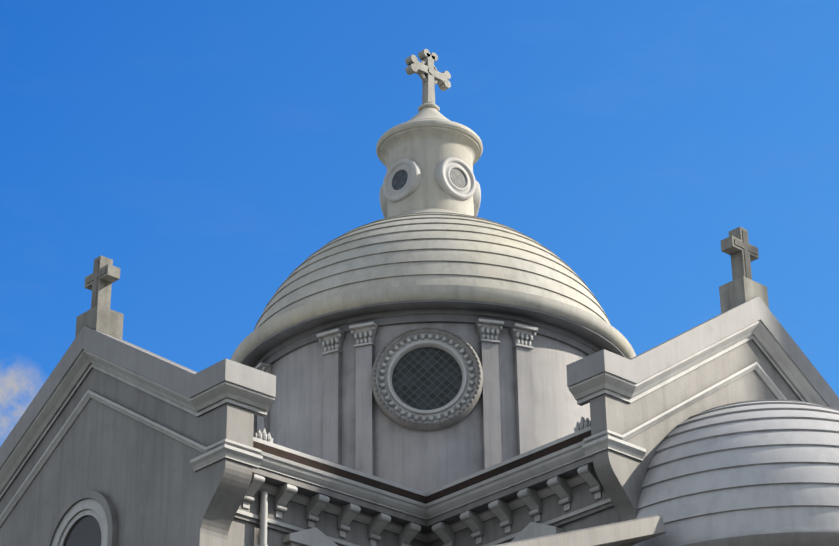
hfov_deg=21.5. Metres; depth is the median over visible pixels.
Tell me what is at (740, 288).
cross arm
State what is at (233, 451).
arm moulding
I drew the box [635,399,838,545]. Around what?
apse dome
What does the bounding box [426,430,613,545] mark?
arm cornice
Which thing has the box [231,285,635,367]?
dome ring
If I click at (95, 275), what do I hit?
arm cross panel
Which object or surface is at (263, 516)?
arm pipe
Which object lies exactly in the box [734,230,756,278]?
arm cross panel
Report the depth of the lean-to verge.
29.20 m
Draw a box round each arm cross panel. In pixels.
[86,259,105,307]
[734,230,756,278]
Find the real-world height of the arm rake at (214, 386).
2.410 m
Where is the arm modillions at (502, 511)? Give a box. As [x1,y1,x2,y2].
[432,464,602,545]
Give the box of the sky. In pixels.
[0,0,838,446]
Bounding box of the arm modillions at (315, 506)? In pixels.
[242,474,420,545]
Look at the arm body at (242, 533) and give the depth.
31.79 m
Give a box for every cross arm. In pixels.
[75,255,123,339]
[719,227,768,312]
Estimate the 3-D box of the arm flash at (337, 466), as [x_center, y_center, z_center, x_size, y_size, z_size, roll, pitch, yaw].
[-3.252,3.971,35.229,4.030,0.340,6.520,22,-35,-37]
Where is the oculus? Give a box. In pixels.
[371,327,482,430]
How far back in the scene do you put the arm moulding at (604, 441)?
31.59 m
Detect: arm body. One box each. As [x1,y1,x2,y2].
[227,518,287,545]
[559,506,620,531]
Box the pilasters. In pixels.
[253,318,588,475]
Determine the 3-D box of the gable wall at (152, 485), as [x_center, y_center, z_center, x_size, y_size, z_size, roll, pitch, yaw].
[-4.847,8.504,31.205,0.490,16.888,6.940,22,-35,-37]
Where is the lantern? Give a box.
[376,103,482,216]
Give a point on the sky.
(206, 150)
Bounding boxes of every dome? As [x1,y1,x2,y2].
[254,212,610,329]
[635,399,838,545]
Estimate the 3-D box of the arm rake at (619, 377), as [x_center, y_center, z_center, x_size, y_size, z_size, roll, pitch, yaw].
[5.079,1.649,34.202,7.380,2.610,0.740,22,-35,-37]
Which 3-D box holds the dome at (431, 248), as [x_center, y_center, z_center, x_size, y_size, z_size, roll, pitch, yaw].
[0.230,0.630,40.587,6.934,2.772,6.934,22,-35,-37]
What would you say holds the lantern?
on the dome at (431, 248)
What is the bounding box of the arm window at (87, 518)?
[45,490,117,545]
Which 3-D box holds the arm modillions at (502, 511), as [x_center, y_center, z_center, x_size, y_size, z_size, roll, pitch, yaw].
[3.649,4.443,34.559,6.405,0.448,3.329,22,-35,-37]
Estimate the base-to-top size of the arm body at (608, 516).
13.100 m
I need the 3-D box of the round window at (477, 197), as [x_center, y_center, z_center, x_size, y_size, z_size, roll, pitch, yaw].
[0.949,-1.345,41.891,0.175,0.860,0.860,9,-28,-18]
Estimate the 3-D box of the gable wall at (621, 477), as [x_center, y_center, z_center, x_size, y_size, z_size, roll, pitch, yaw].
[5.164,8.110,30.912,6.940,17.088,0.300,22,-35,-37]
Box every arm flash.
[253,437,425,495]
[426,426,590,495]
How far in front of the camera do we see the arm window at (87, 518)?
33.34 m
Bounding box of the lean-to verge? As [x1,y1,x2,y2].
[493,515,665,545]
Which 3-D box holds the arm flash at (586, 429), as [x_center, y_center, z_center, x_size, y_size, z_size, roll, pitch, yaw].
[3.591,3.749,34.971,6.520,0.340,4.150,22,-35,-37]
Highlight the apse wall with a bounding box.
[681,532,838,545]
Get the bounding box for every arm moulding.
[0,390,262,527]
[582,362,786,461]
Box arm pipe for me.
[258,491,267,545]
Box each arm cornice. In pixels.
[234,441,427,545]
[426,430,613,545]
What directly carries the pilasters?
attached to the drum
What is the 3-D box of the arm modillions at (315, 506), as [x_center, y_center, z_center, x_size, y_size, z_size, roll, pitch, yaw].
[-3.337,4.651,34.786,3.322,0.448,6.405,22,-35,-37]
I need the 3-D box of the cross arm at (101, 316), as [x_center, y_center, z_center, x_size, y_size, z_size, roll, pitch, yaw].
[-5.081,0.484,35.156,0.500,1.570,0.640,22,-35,-37]
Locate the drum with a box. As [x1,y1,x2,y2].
[269,323,590,492]
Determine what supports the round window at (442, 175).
attached to the lantern
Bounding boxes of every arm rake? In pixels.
[0,326,275,500]
[566,296,838,409]
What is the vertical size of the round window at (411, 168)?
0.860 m
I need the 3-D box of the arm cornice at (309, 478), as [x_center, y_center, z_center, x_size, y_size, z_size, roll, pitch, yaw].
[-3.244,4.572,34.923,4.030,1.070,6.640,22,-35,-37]
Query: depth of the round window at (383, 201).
41.56 m
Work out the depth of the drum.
36.72 m
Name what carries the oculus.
attached to the drum

